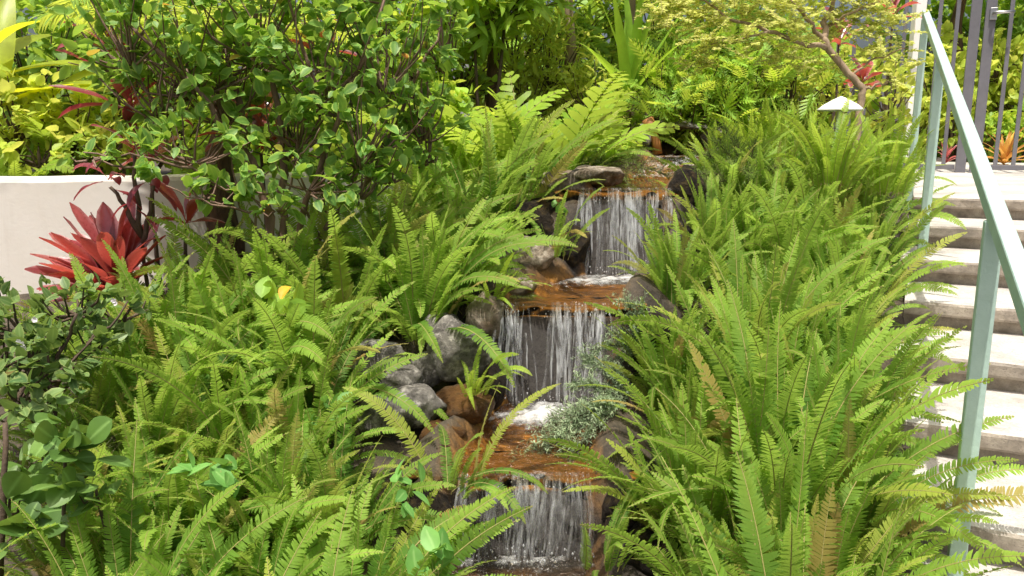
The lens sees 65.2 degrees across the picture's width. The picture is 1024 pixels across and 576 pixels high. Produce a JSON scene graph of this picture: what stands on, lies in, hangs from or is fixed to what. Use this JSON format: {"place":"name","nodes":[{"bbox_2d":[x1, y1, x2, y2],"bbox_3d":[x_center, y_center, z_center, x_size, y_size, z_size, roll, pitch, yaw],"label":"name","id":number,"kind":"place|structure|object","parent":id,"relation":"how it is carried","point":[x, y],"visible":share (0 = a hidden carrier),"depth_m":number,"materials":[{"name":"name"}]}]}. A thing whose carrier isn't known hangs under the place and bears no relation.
{"place":"outdoors","nodes":[
{"label":"outdoors","id":0,"kind":"place"},
{"bbox_2d":[0,143,1019,575],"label":"ground","id":1,"kind":"structure","parent":0,"point":[554,521],"depth_m":3.63,"materials":[{"name":"soil"}]},
{"bbox_2d":[0,422,68,575],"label":"round leaf shrub","id":2,"kind":"object","parent":1,"relation":"on","point":[19,482],"visible":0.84,"depth_m":2.35,"materials":[{"name":"green plant"}]},
{"bbox_2d":[0,0,112,161],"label":"broad leaf plant","id":3,"kind":"object","parent":1,"relation":"on","point":[11,45],"visible":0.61,"depth_m":5.18,"materials":[{"name":"yellow plant"}]},
{"bbox_2d":[0,64,147,175],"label":"sunlit shrub","id":4,"kind":"object","parent":1,"relation":"on","point":[63,129],"visible":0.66,"depth_m":4.97,"materials":[{"name":"green plant"}]},
{"bbox_2d":[27,412,130,575],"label":"round leaf shrub","id":5,"kind":"object","parent":1,"relation":"on","point":[66,487],"visible":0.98,"depth_m":2.24,"materials":[{"name":"green plant"}]},
{"bbox_2d":[0,271,160,461],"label":"hawthorn shrub","id":6,"kind":"object","parent":1,"relation":"on","point":[31,342],"visible":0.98,"depth_m":2.72,"materials":[{"name":"green plant"}]},
{"bbox_2d":[0,330,189,482],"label":"sword fern","id":7,"kind":"object","parent":1,"relation":"on","point":[96,404],"visible":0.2,"depth_m":2.97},
{"bbox_2d":[24,200,167,302],"bbox_3d":[-2.022,-0.092,3.908,0.609,0.684,0.615,0,11,0],"label":"red cordyline","id":8,"kind":"object","parent":1,"relation":"on","point":[121,238],"visible":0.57,"depth_m":3.86,"materials":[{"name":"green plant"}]},
{"bbox_2d":[4,411,218,575],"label":"sword fern","id":9,"kind":"object","parent":1,"relation":"on","point":[30,554],"visible":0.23,"depth_m":2.49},
{"bbox_2d":[0,0,224,175],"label":"dark shrub","id":10,"kind":"object","parent":1,"relation":"on","point":[37,52],"visible":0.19,"depth_m":6.59,"materials":[{"name":"green plant"}]},
{"bbox_2d":[0,251,237,435],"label":"sword fern","id":11,"kind":"object","parent":1,"relation":"on","point":[79,271],"visible":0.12,"depth_m":3.42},
{"bbox_2d":[49,48,193,126],"bbox_3d":[-2.295,-0.822,4.830,0.721,1.296,0.802,8,13,37],"label":"maroon cordyline","id":12,"kind":"object","parent":1,"relation":"on","point":[126,93],"visible":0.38,"depth_m":4.67,"materials":[{"name":"red plant"}]},
{"bbox_2d":[73,106,178,286],"bbox_3d":[-1.870,-0.332,3.976,0.536,1.110,0.382,-3,11,-16],"label":"red cordyline","id":13,"kind":"object","parent":1,"relation":"on","point":[142,233],"visible":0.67,"depth_m":3.92,"materials":[{"name":"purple plant"}]},
{"bbox_2d":[74,78,211,174],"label":"sunlit shrub","id":14,"kind":"object","parent":1,"relation":"on","point":[190,135],"visible":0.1,"depth_m":5.44,"materials":[{"name":"green plant"}]},
{"bbox_2d":[0,297,304,469],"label":"sword fern","id":15,"kind":"object","parent":1,"relation":"on","point":[163,407],"visible":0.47,"depth_m":2.97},
{"bbox_2d":[0,420,307,575],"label":"sword fern","id":16,"kind":"object","parent":1,"relation":"on","point":[120,547],"visible":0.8,"depth_m":2.27,"materials":[{"name":"plant"}]},
{"bbox_2d":[0,395,320,575],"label":"sword fern","id":17,"kind":"object","parent":1,"relation":"on","point":[176,486],"visible":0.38,"depth_m":2.59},
{"bbox_2d":[54,201,303,362],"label":"sword fern","id":18,"kind":"object","parent":1,"relation":"on","point":[176,259],"visible":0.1,"depth_m":3.84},
{"bbox_2d":[57,239,304,411],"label":"sword fern","id":19,"kind":"object","parent":1,"relation":"on","point":[150,333],"visible":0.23,"depth_m":3.33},
{"bbox_2d":[0,172,399,295],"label":"garden wall","id":20,"kind":"structure","parent":1,"relation":"on","point":[33,209],"depth_m":4.45,"materials":[{"name":"beige paint"}]},
{"bbox_2d":[28,0,376,269],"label":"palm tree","id":21,"kind":"object","parent":1,"relation":"on","point":[221,213],"visible":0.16,"depth_m":4.61,"materials":[{"name":"green plant"}]},
{"bbox_2d":[167,449,243,570],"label":"vine sprig","id":22,"kind":"object","parent":1,"relation":"on","point":[223,478],"visible":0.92,"depth_m":2.34,"materials":[{"name":"green plant"}]},
{"bbox_2d":[85,312,334,536],"bbox_3d":[-1.081,0.438,3.036,1.029,0.631,1.023,-5,12,-24],"label":"sword fern","id":23,"kind":"object","parent":1,"relation":"on","point":[215,447],"visible":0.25,"depth_m":2.96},
{"bbox_2d":[104,511,320,575],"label":"sword fern","id":24,"kind":"object","parent":1,"relation":"on","point":[305,533],"visible":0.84,"depth_m":2.18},
{"bbox_2d":[66,404,394,575],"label":"sword fern","id":25,"kind":"object","parent":1,"relation":"on","point":[289,465],"visible":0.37,"depth_m":2.52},
{"bbox_2d":[100,248,392,412],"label":"sword fern","id":26,"kind":"object","parent":1,"relation":"on","point":[309,347],"visible":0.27,"depth_m":3.24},
{"bbox_2d":[86,475,408,575],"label":"sword fern","id":27,"kind":"object","parent":1,"relation":"on","point":[280,546],"visible":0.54,"depth_m":2.33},
{"bbox_2d":[111,197,400,377],"bbox_3d":[-1.184,-0.028,3.762,1.408,0.790,1.338,0,11,0],"label":"sword fern","id":28,"kind":"object","parent":1,"relation":"on","point":[203,247],"visible":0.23,"depth_m":3.69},
{"bbox_2d":[84,0,433,172],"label":"dark shrub","id":29,"kind":"object","parent":1,"relation":"on","point":[286,98],"visible":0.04,"depth_m":6.79,"materials":[{"name":"green plant"}]},
{"bbox_2d":[92,328,427,547],"bbox_3d":[-0.859,0.481,2.896,1.095,0.621,1.000,-8,13,-38],"label":"sword fern","id":30,"kind":"object","parent":1,"relation":"on","point":[286,419],"visible":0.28,"depth_m":2.89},
{"bbox_2d":[48,0,476,275],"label":"flowering shrub","id":31,"kind":"object","parent":1,"relation":"on","point":[202,76],"visible":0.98,"depth_m":3.75,"materials":[{"name":"green plant"}]},
{"bbox_2d":[255,276,310,375],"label":"seedling","id":32,"kind":"object","parent":1,"relation":"on","point":[265,288],"visible":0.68,"depth_m":3.20,"materials":[{"name":"green plant"}]},
{"bbox_2d":[157,254,448,482],"bbox_3d":[-0.874,0.219,3.372,1.281,0.819,1.318,0,11,0],"label":"sword fern","id":33,"kind":"object","parent":1,"relation":"on","point":[313,367],"visible":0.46,"depth_m":3.19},
{"bbox_2d":[186,190,426,322],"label":"sword fern","id":34,"kind":"object","parent":1,"relation":"on","point":[314,242],"visible":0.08,"depth_m":3.98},
{"bbox_2d":[196,486,440,575],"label":"sword fern","id":35,"kind":"object","parent":1,"relation":"on","point":[338,566],"visible":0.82,"depth_m":2.02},
{"bbox_2d":[195,371,481,575],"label":"sword fern","id":36,"kind":"object","parent":1,"relation":"on","point":[377,509],"visible":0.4,"depth_m":2.60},
{"bbox_2d":[192,191,492,354],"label":"sword fern","id":37,"kind":"object","parent":1,"relation":"on","point":[339,269],"visible":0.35,"depth_m":3.67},
{"bbox_2d":[156,474,532,575],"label":"sword fern","id":38,"kind":"object","parent":1,"relation":"on","point":[463,550],"visible":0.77,"depth_m":2.32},
{"bbox_2d":[275,162,491,261],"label":"sword fern","id":39,"kind":"object","parent":1,"relation":"on","point":[368,225],"visible":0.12,"depth_m":4.59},
{"bbox_2d":[274,165,518,319],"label":"sword fern","id":40,"kind":"object","parent":1,"relation":"on","point":[415,226],"visible":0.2,"depth_m":3.99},
{"bbox_2d":[290,98,534,203],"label":"lobed fern","id":41,"kind":"object","parent":1,"relation":"on","point":[446,113],"visible":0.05,"depth_m":5.60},
{"bbox_2d":[388,383,446,428],"bbox_3d":[-0.406,0.486,3.288,0.244,0.172,0.245,-8,13,-35],"label":"boulder","id":42,"kind":"object","parent":1,"relation":"on","point":[426,399],"visible":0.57,"depth_m":3.21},
{"bbox_2d":[323,0,525,201],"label":"green shrub","id":43,"kind":"object","parent":1,"relation":"on","point":[461,95],"visible":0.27,"depth_m":6.46,"materials":[{"name":"green plant"}]},
{"bbox_2d":[405,525,453,575],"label":"vine sprig","id":44,"kind":"object","parent":1,"relation":"on","point":[436,543],"visible":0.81,"depth_m":2.13,"materials":[{"name":"green plant"}]},
{"bbox_2d":[322,133,552,266],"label":"sword fern","id":45,"kind":"object","parent":1,"relation":"on","point":[389,193],"visible":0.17,"depth_m":4.53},
{"bbox_2d":[353,113,530,222],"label":"sword fern","id":46,"kind":"object","parent":1,"relation":"on","point":[479,153],"visible":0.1,"depth_m":5.16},
{"bbox_2d":[312,190,577,386],"bbox_3d":[-0.350,-0.128,3.707,1.293,0.802,1.335,0,11,0],"label":"sword fern","id":47,"kind":"object","parent":1,"relation":"on","point":[417,327],"visible":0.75,"depth_m":3.64,"materials":[{"name":"plant"}]},
{"bbox_2d":[342,183,552,318],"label":"sword fern","id":48,"kind":"object","parent":1,"relation":"on","point":[429,222],"visible":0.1,"depth_m":3.88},
{"bbox_2d":[343,382,560,523],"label":"sword fern","id":49,"kind":"object","parent":1,"relation":"on","point":[490,486],"visible":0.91,"depth_m":2.82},
{"bbox_2d":[426,315,490,382],"bbox_3d":[-0.229,0.269,3.524,0.277,0.308,0.230,-9,14,-41],"label":"boulder","id":50,"kind":"object","parent":1,"relation":"on","point":[456,348],"visible":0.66,"depth_m":3.44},
{"bbox_2d":[436,384,494,423],"bbox_3d":[-0.204,0.498,3.367,0.269,0.178,0.223,0,11,0],"label":"boulder","id":51,"kind":"object","parent":1,"relation":"on","point":[456,400],"visible":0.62,"depth_m":3.30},
{"bbox_2d":[457,340,531,408],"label":"sword fern","id":52,"kind":"object","parent":51,"relation":"on","point":[475,384],"visible":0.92,"depth_m":3.27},
{"bbox_2d":[396,88,567,178],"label":"lobed fern","id":53,"kind":"object","parent":1,"relation":"on","point":[538,103],"visible":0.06,"depth_m":5.70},
{"bbox_2d":[465,291,504,339],"bbox_3d":[-0.125,0.132,3.705,0.185,0.238,0.172,0,11,0],"label":"boulder","id":54,"kind":"object","parent":1,"relation":"on","point":[486,317],"visible":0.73,"depth_m":3.64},
{"bbox_2d":[396,0,583,124],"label":"green shrub","id":55,"kind":"object","parent":1,"relation":"on","point":[504,19],"visible":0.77,"depth_m":6.51,"materials":[{"name":"green plant"}]},
{"bbox_2d":[378,105,617,236],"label":"sword fern","id":56,"kind":"object","parent":1,"relation":"on","point":[490,162],"visible":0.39,"depth_m":4.57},
{"bbox_2d":[2,0,1023,175],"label":"hedge","id":57,"kind":"object","parent":1,"relation":"on","point":[199,155],"visible":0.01,"depth_m":11.77,"materials":[{"name":"green plant"}]},
{"bbox_2d":[405,450,640,499],"bbox_3d":[0.040,0.844,3.057,0.867,0.374,0.327,0,11,0],"label":"rock ledge","id":58,"kind":"object","parent":1,"relation":"on","point":[562,482],"visible":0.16,"depth_m":2.97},
{"bbox_2d":[371,70,679,192],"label":"lobed fern","id":59,"kind":"object","parent":1,"relation":"on","point":[575,111],"visible":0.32,"depth_m":5.22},
{"bbox_2d":[504,195,555,236],"bbox_3d":[0.184,-0.366,4.646,0.460,0.346,0.352,0,11,0],"label":"boulder","id":60,"kind":"object","parent":1,"relation":"on","point":[545,211],"visible":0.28,"depth_m":4.51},
{"bbox_2d":[468,3,638,126],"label":"sunlit shrub","id":61,"kind":"object","parent":1,"relation":"on","point":[553,73],"visible":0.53,"depth_m":7.26,"materials":[{"name":"green plant"}]},
{"bbox_2d":[465,92,660,192],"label":"sword fern","id":62,"kind":"object","parent":1,"relation":"on","point":[578,158],"visible":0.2,"depth_m":5.10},
{"bbox_2d":[454,0,681,134],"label":"dark shrub","id":63,"kind":"object","parent":1,"relation":"on","point":[586,25],"visible":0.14,"depth_m":8.27,"materials":[{"name":"green plant"}]},
{"bbox_2d":[504,342,634,461],"bbox_3d":[0.250,0.526,3.257,0.353,0.465,0.719,7,13,33],"label":"creeping juniper","id":64,"kind":"object","parent":1,"relation":"on","point":[577,417],"visible":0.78,"depth_m":3.24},
{"bbox_2d":[504,297,646,341],"bbox_3d":[0.210,0.328,3.878,0.849,0.541,0.335,0,11,0],"label":"rock ledge","id":65,"kind":"object","parent":1,"relation":"on","point":[528,309],"visible":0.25,"depth_m":3.74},
{"bbox_2d":[542,129,689,190],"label":"asparagus fern","id":66,"kind":"object","parent":1,"relation":"on","point":[626,161],"visible":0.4,"depth_m":5.19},
{"bbox_2d":[582,288,651,374],"bbox_3d":[0.478,0.191,3.507,0.357,0.390,0.190,-4,11,-20],"label":"creeping juniper","id":67,"kind":"object","parent":1,"relation":"on","point":[617,343],"visible":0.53,"depth_m":3.51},
{"bbox_2d":[555,189,691,223],"bbox_3d":[0.633,-0.286,4.670,0.788,0.580,0.342,0,11,0],"label":"rock ledge","id":68,"kind":"object","parent":1,"relation":"on","point":[637,195],"visible":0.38,"depth_m":4.52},
{"bbox_2d":[578,0,692,132],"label":"strap leaved plant","id":69,"kind":"object","parent":1,"relation":"on","point":[629,61],"visible":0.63,"depth_m":6.58,"materials":[{"name":"green plant"}]},
{"bbox_2d":[580,449,696,575],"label":"sword fern","id":70,"kind":"object","parent":1,"relation":"on","point":[612,545],"visible":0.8,"depth_m":2.42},
{"bbox_2d":[591,295,761,418],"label":"sword fern","id":71,"kind":"object","parent":1,"relation":"on","point":[648,353],"visible":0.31,"depth_m":3.35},
{"bbox_2d":[577,343,784,491],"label":"sword fern","id":72,"kind":"object","parent":1,"relation":"on","point":[692,400],"visible":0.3,"depth_m":3.11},
{"bbox_2d":[541,383,824,564],"bbox_3d":[0.575,0.633,2.548,0.959,0.580,0.934,7,13,33],"label":"sword fern","id":73,"kind":"object","parent":1,"relation":"on","point":[715,503],"visible":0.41,"depth_m":2.60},
{"bbox_2d":[602,24,764,149],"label":"philodendron","id":74,"kind":"object","parent":1,"relation":"on","point":[677,107],"visible":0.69,"depth_m":6.43,"materials":[{"name":"green plant"}]},
{"bbox_2d":[604,201,773,309],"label":"sword fern","id":75,"kind":"object","parent":1,"relation":"on","point":[662,255],"visible":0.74,"depth_m":3.86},
{"bbox_2d":[591,0,819,93],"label":"philodendron","id":76,"kind":"object","parent":1,"relation":"on","point":[669,41],"visible":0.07,"depth_m":7.09,"materials":[{"name":"green plant"}]},
{"bbox_2d":[658,115,789,192],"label":"asparagus fern","id":77,"kind":"object","parent":1,"relation":"on","point":[748,169],"visible":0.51,"depth_m":4.93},
{"bbox_2d":[651,166,800,264],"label":"sword fern","id":78,"kind":"object","parent":1,"relation":"on","point":[708,208],"visible":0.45,"depth_m":4.32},
{"bbox_2d":[657,125,808,208],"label":"sword fern","id":79,"kind":"object","parent":1,"relation":"on","point":[697,164],"visible":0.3,"depth_m":4.87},
{"bbox_2d":[620,471,879,575],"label":"sword fern","id":80,"kind":"object","parent":1,"relation":"on","point":[674,545],"visible":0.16,"depth_m":2.32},
{"bbox_2d":[692,100,829,166],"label":"sword fern","id":81,"kind":"object","parent":1,"relation":"on","point":[759,133],"visible":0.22,"depth_m":5.93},
{"bbox_2d":[665,20,858,138],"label":"philodendron","id":82,"kind":"object","parent":1,"relation":"on","point":[745,91],"visible":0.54,"depth_m":6.44,"materials":[{"name":"green plant"}]},
{"bbox_2d":[655,157,878,280],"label":"sword fern","id":83,"kind":"object","parent":1,"relation":"on","point":[755,234],"visible":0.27,"depth_m":4.31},
{"bbox_2d":[621,0,931,149],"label":"leaning tree","id":84,"kind":"object","parent":1,"relation":"on","point":[823,41],"visible":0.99,"depth_m":4.97,"materials":[{"name":"green plant"}]},
{"bbox_2d":[669,202,898,349],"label":"sword fern","id":85,"kind":"object","parent":1,"relation":"on","point":[811,234],"visible":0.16,"depth_m":3.81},
{"bbox_2d":[620,219,947,409],"bbox_3d":[1.142,0.154,3.360,1.041,0.821,1.230,-7,13,-32],"label":"sword fern","id":86,"kind":"object","parent":1,"relation":"on","point":[783,292],"visible":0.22,"depth_m":3.34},
{"bbox_2d":[661,451,907,575],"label":"sword fern","id":87,"kind":"object","parent":1,"relation":"on","point":[746,492],"visible":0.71,"depth_m":2.04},
{"bbox_2d":[683,119,887,216],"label":"sword fern","id":88,"kind":"object","parent":1,"relation":"on","point":[761,166],"visible":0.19,"depth_m":4.79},
{"bbox_2d":[583,263,990,500],"bbox_3d":[0.955,0.356,3.052,1.320,0.823,1.234,0,11,0],"label":"sword fern","id":89,"kind":"object","parent":1,"relation":"on","point":[726,323],"visible":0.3,"depth_m":2.89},
{"bbox_2d":[580,388,1012,575],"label":"sword fern","id":90,"kind":"object","parent":1,"relation":"on","point":[791,562],"visible":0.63,"depth_m":2.25,"materials":[{"name":"plant"}]},
{"bbox_2d":[708,95,889,165],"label":"sword fern","id":91,"kind":"object","parent":1,"relation":"on","point":[791,104],"visible":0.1,"depth_m":5.92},
{"bbox_2d":[594,280,1014,575],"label":"sword fern","id":92,"kind":"object","parent":1,"relation":"on","point":[900,462],"visible":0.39,"depth_m":2.52,"materials":[{"name":"plant"}]},
{"bbox_2d":[621,425,1023,575],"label":"sword fern","id":93,"kind":"object","parent":1,"relation":"on","point":[929,569],"visible":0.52,"depth_m":2.17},
{"bbox_2d":[686,299,966,457],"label":"sword fern","id":94,"kind":"object","parent":1,"relation":"on","point":[901,358],"visible":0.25,"depth_m":2.88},
{"bbox_2d":[721,181,936,282],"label":"sword fern","id":95,"kind":"object","parent":1,"relation":"on","point":[762,200],"visible":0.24,"depth_m":4.24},
{"bbox_2d":[752,43,920,146],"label":"sunlit shrub","id":96,"kind":"object","parent":1,"relation":"on","point":[905,91],"visible":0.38,"depth_m":6.86,"materials":[{"name":"green plant"}]},
{"bbox_2d":[718,114,955,244],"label":"sword fern","id":97,"kind":"object","parent":1,"relation":"on","point":[826,191],"visible":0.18,"depth_m":4.68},
{"bbox_2d":[764,96,914,186],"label":"sword fern","id":98,"kind":"object","parent":1,"relation":"on","point":[835,171],"visible":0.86,"depth_m":4.60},
{"bbox_2d":[656,360,1023,575],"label":"sword fern","id":99,"kind":"object","parent":1,"relation":"on","point":[879,512],"visible":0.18,"depth_m":2.45,"materials":[{"name":"plant"}]},
{"bbox_2d":[745,263,956,382],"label":"sword fern","id":100,"kind":"object","parent":1,"relation":"on","point":[871,309],"visible":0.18,"depth_m":3.41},
{"bbox_2d":[768,216,966,338],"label":"sword fern","id":101,"kind":"object","parent":1,"relation":"on","point":[861,268],"visible":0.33,"depth_m":3.91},
{"bbox_2d":[790,191,964,288],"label":"sword fern","id":102,"kind":"object","parent":1,"relation":"on","point":[901,245],"visible":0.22,"depth_m":4.28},
{"bbox_2d":[796,151,966,237],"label":"sword fern","id":103,"kind":"object","parent":1,"relation":"on","point":[863,199],"visible":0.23,"depth_m":4.85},
{"bbox_2d":[825,101,956,196],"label":"sword fern","id":104,"kind":"object","parent":1,"relation":"on","point":[903,179],"visible":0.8,"depth_m":4.67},
{"bbox_2d":[875,20,991,153],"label":"gate shrub","id":105,"kind":"object","parent":1,"relation":"on","point":[947,31],"visible":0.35,"depth_m":9.99,"materials":[{"name":"green plant"}]},
{"bbox_2d":[865,0,1023,161],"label":"dark shrub","id":106,"kind":"object","parent":1,"relation":"on","point":[1002,20],"visible":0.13,"depth_m":11.53,"materials":[{"name":"green plant"}]},
{"bbox_2d":[894,216,1023,575],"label":"concrete stairs","id":107,"kind":"structure","parent":1,"relation":"on","point":[1005,394],"depth_m":3.52,"materials":[{"name":"concrete"}]},
{"bbox_2d":[904,10,1023,575],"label":"handrail","id":108,"kind":"object","parent":107,"relation":"on","point":[1001,245],"visible":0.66,"depth_m":2.42,"materials":[{"name":"metal"}]},
{"bbox_2d":[950,27,1023,162],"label":"gate shrub","id":109,"kind":"object","parent":1,"relation":"on","point":[1013,75],"visible":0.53,"depth_m":10.10,"materials":[{"name":"green plant"}]},
{"bbox_2d":[950,98,1023,162],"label":"gate shrub","id":110,"kind":"object","parent":1,"relation":"on","point":[1008,120],"visible":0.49,"depth_m":9.69,"materials":[{"name":"green plant"}]},
{"bbox_2d":[16,0,1012,133],"label":"sky","id":111,"kind":"structure","parent":0,"point":[862,43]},
{"bbox_2d":[433,402,620,479],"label":"pool water","id":112,"kind":"structure","parent":0,"point":[541,411],"depth_m":3.21,"materials":[{"name":"brown liquid"}]},
{"bbox_2d":[493,305,618,405],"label":"waterfall","id":113,"kind":"structure","parent":0,"point":[562,326],"depth_m":3.67,"materials":[{"name":"white liquid"}]},
{"bbox_2d":[912,162,1023,219],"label":"path","id":114,"kind":"structure","parent":0,"point":[964,198],"depth_m":5.85,"materials":[{"name":"concrete"}]},
{"bbox_2d":[832,0,982,172],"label":"metal fence","id":115,"kind":"object","parent":114,"relation":"on","point":[959,165],"visible":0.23,"depth_m":7.83,"materials":[{"name":"metal"}]},
{"bbox_2d":[969,0,1023,172],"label":"metal gate","id":116,"kind":"structure","parent":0,"point":[991,12],"depth_m":7.70,"materials":[{"name":"metal"}]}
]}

